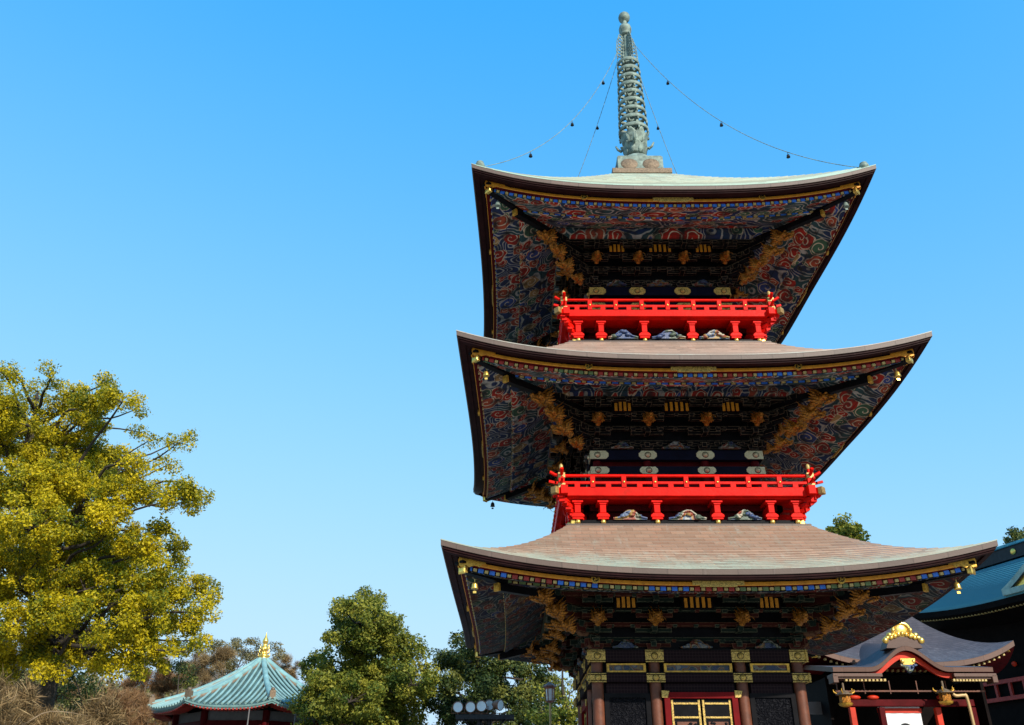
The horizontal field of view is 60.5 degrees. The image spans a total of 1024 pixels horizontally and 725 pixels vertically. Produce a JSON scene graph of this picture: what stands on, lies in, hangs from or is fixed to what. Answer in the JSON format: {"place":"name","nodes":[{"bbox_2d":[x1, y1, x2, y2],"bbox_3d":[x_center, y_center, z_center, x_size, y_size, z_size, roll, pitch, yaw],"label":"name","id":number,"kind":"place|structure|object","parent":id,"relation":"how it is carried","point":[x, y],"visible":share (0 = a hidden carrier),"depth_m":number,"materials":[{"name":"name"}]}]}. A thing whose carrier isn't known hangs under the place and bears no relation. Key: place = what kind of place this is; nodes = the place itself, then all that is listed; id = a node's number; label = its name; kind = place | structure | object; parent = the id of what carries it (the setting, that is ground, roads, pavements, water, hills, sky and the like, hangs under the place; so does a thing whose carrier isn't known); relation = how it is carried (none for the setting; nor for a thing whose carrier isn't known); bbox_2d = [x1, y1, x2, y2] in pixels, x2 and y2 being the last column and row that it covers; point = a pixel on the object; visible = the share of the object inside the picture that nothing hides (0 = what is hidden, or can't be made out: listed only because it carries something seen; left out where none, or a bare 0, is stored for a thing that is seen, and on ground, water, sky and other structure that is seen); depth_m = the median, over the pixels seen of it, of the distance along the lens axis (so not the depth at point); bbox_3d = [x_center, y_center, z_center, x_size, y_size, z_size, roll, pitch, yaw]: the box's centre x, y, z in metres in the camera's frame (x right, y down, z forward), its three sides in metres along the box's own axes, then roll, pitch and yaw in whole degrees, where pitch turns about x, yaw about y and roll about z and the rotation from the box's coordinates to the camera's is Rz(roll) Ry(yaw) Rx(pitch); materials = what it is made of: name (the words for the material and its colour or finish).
{"place":"outdoors","nodes":[
{"label":"outdoors","id":0,"kind":"place"},
{"bbox_2d":[56,673,396,724],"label":"hills","id":1,"kind":"structure","parent":0,"point":[178,690],"depth_m":223.50,"materials":[{"name":"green plant"}]},
{"bbox_2d":[159,642,200,724],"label":"evergreen bush","id":2,"kind":"object","parent":1,"relation":"on","point":[179,669],"visible":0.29,"depth_m":65.29,"materials":[{"name":"green plant"}]},
{"bbox_2d":[197,637,248,675],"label":"evergreen bush","id":3,"kind":"object","parent":1,"relation":"on","point":[231,665],"visible":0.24,"depth_m":79.59,"materials":[{"name":"green plant"}]},
{"bbox_2d":[228,636,287,668],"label":"evergreen bush","id":4,"kind":"object","parent":1,"relation":"on","point":[252,656],"visible":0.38,"depth_m":79.32,"materials":[{"name":"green plant"}]},
{"bbox_2d":[272,652,306,679],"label":"bare tree","id":5,"kind":"object","parent":1,"relation":"on","point":[285,665],"visible":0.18,"depth_m":82.81,"materials":[{"name":"brown plant"}]},
{"bbox_2d":[147,633,344,724],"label":"octagonal hall","id":6,"kind":"structure","parent":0,"point":[260,688],"depth_m":48.27,"materials":[{"name":"teal metal"}]},
{"bbox_2d":[0,0,1023,724],"label":"sky","id":7,"kind":"structure","parent":0,"point":[258,218],"materials":[{"name":"blue"}]},
{"bbox_2d":[803,617,1014,724],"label":"worship hall","id":8,"kind":"structure","parent":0,"point":[911,662],"depth_m":25.63,"materials":[{"name":"grey wood"}]},
{"bbox_2d":[833,683,854,706],"bbox_3d":[8.985,8.983,23.730,0.590,0.620,0.519,0,-28,0],"label":"hanging lantern","id":9,"kind":"object","parent":8,"relation":"hanging from","point":[844,697],"visible":1,"depth_m":23.57,"materials":[{"name":"gold metal"}]},
{"bbox_2d":[877,707,922,724],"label":"white curtain","id":10,"kind":"object","parent":8,"relation":"hanging from","point":[903,715],"visible":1,"depth_m":23.97,"materials":[{"name":"fabric"}]},
{"bbox_2d":[933,681,953,704],"bbox_3d":[11.700,8.941,23.763,0.590,0.620,0.519,0,-28,0],"label":"hanging lantern","id":11,"kind":"object","parent":8,"relation":"hanging from","point":[944,696],"visible":1,"depth_m":23.61,"materials":[{"name":"gold metal"}]},
{"label":"ground","id":12,"kind":"structure","parent":0,"visible":0},
{"bbox_2d":[0,618,98,709],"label":"bare tree","id":13,"kind":"object","parent":12,"relation":"on","point":[33,681],"visible":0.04,"depth_m":47.27,"materials":[{"name":"plant"}]},
{"bbox_2d":[56,660,106,717],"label":"evergreen bush","id":14,"kind":"object","parent":12,"relation":"on","point":[89,686],"visible":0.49,"depth_m":43.94,"materials":[{"name":"green plant"}]},
{"bbox_2d":[102,686,153,724],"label":"bare tree","id":15,"kind":"object","parent":12,"relation":"on","point":[128,697],"visible":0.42,"depth_m":45.74,"materials":[{"name":"brown plant"}]},
{"bbox_2d":[118,657,188,724],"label":"bare tree","id":16,"kind":"object","parent":12,"relation":"on","point":[161,684],"visible":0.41,"depth_m":67.14,"materials":[{"name":"brown plant"}]},
{"bbox_2d":[174,644,236,689],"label":"bare tree","id":17,"kind":"object","parent":12,"relation":"on","point":[204,675],"visible":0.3,"depth_m":71.74,"materials":[{"name":"brown plant"}]},
{"bbox_2d":[15,661,433,724],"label":"hillside wood","id":18,"kind":"object","parent":12,"relation":"on","point":[112,684],"visible":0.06,"depth_m":103.06,"materials":[{"name":"brown plant"}]},
{"bbox_2d":[285,585,443,724],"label":"evergreen tree","id":19,"kind":"object","parent":12,"relation":"on","point":[365,685],"visible":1,"depth_m":43.27,"materials":[{"name":"green plant"}]},
{"bbox_2d":[421,630,565,724],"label":"evergreen tree","id":20,"kind":"object","parent":12,"relation":"on","point":[480,676],"visible":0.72,"depth_m":43.64,"materials":[{"name":"green plant"}]},
{"bbox_2d":[825,512,870,541],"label":"evergreen tree","id":21,"kind":"object","parent":12,"relation":"on","point":[842,527],"visible":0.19,"depth_m":54.83,"materials":[{"name":"green plant"}]},
{"bbox_2d":[1003,526,1023,543],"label":"evergreen tree","id":22,"kind":"object","parent":12,"relation":"on","point":[1014,534],"visible":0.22,"depth_m":61.48,"materials":[{"name":"green plant"}]},
{"label":"courtyard","id":23,"kind":"structure","parent":0,"visible":0},
{"bbox_2d":[0,668,130,724],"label":"bare tree","id":24,"kind":"object","parent":23,"relation":"on","point":[15,709],"visible":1,"depth_m":27.64,"materials":[{"name":"brown plant"}]},
{"bbox_2d":[0,359,224,710],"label":"camphor tree","id":25,"kind":"object","parent":23,"relation":"on","point":[44,487],"visible":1,"depth_m":33.23,"materials":[{"name":"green plant"}]},
{"bbox_2d":[455,714,513,724],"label":"lamp platform","id":26,"kind":"structure","parent":23,"relation":"on","point":[480,718],"depth_m":29.94,"materials":[{"name":"paint"}]},
{"bbox_2d":[451,701,464,713],"bbox_3d":[-1.858,11.934,30.270,0.470,0.435,0.396,0,-28,0],"label":"floodlight","id":27,"kind":"object","parent":26,"relation":"on","point":[457,707],"visible":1,"depth_m":30.16,"materials":[{"name":"grey glass"}]},
{"bbox_2d":[464,701,475,713],"bbox_3d":[-1.428,11.935,30.272,0.470,0.435,0.396,0,-28,0],"label":"floodlight","id":28,"kind":"object","parent":26,"relation":"on","point":[470,707],"visible":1,"depth_m":30.15,"materials":[{"name":"grey glass"}]},
{"bbox_2d":[475,700,487,713],"bbox_3d":[-1.050,11.921,30.281,0.470,0.468,0.396,0,-28,0],"label":"floodlight","id":29,"kind":"object","parent":26,"relation":"on","point":[481,706],"visible":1,"depth_m":30.17,"materials":[{"name":"grey glass"}]},
{"bbox_2d":[482,699,495,712],"bbox_3d":[-0.849,12.028,30.563,0.431,0.538,0.386,-23,-35,37],"label":"floodlight","id":30,"kind":"object","parent":26,"relation":"on","point":[489,704],"visible":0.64,"depth_m":30.52,"materials":[{"name":"grey glass"}]},
{"bbox_2d":[492,699,505,713],"bbox_3d":[-0.473,11.900,30.274,0.396,0.500,0.415,20,-33,-33],"label":"floodlight","id":31,"kind":"object","parent":26,"relation":"on","point":[498,705],"visible":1,"depth_m":30.19,"materials":[{"name":"grey glass"}]},
{"bbox_2d":[543,682,556,724],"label":"lantern post","id":32,"kind":"object","parent":23,"relation":"on","point":[549,687],"visible":1,"depth_m":26.46,"materials":[{"name":"black metal"}]},
{"bbox_2d":[524,669,577,724],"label":"sparse tree","id":33,"kind":"object","parent":23,"relation":"on","point":[568,712],"visible":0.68,"depth_m":39.00,"materials":[{"name":"green plant"}]},
{"bbox_2d":[440,11,997,724],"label":"pagoda","id":34,"kind":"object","parent":23,"relation":"on","point":[666,425],"visible":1,"depth_m":19.31,"materials":[{"name":"brown wood"}]},
{"bbox_2d":[471,581,477,592],"bbox_3d":[-0.668,4.014,15.745,0.139,0.251,0.135,0,-28,0],"label":"wind bell","id":35,"kind":"object","parent":34,"relation":"hanging from","point":[474,587],"visible":1,"depth_m":15.71,"materials":[{"name":"gold metal"}]},
{"bbox_2d":[483,368,488,379],"bbox_3d":[-0.526,0.234,17.875,0.139,0.251,0.135,0,-28,0],"label":"wind bell","id":36,"kind":"object","parent":34,"relation":"hanging from","point":[486,373],"visible":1,"depth_m":17.84,"materials":[{"name":"gold metal"}]},
{"bbox_2d":[495,201,500,208],"bbox_3d":[-0.327,-3.621,20.108,0.139,0.251,0.135,0,-28,0],"label":"wind bell","id":37,"kind":"object","parent":34,"relation":"hanging from","point":[497,205],"visible":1,"depth_m":20.07,"materials":[{"name":"grey metal"}]},
{"bbox_2d":[843,202,848,209],"bbox_3d":[7.663,-3.606,20.137,0.139,0.251,0.135,0,-28,0],"label":"wind bell","id":38,"kind":"object","parent":34,"relation":"hanging from","point":[845,206],"visible":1,"depth_m":20.10,"materials":[{"name":"grey metal"}]},
{"bbox_2d":[894,369,900,379],"bbox_3d":[7.864,0.249,17.905,0.139,0.251,0.135,0,-28,0],"label":"wind bell","id":39,"kind":"object","parent":34,"relation":"hanging from","point":[897,375],"visible":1,"depth_m":17.87,"materials":[{"name":"gold metal"}]},
{"bbox_2d":[954,581,961,593],"bbox_3d":[8.008,4.030,15.776,0.139,0.251,0.135,0,-28,0],"label":"wind bell","id":40,"kind":"object","parent":34,"relation":"hanging from","point":[957,585],"visible":1,"depth_m":15.74,"materials":[{"name":"gold metal"}]},
{"bbox_2d":[912,538,1023,724],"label":"hall","id":41,"kind":"structure","parent":23,"relation":"on","point":[986,605],"depth_m":33.72,"materials":[{"name":"blue tile"}]}
]}

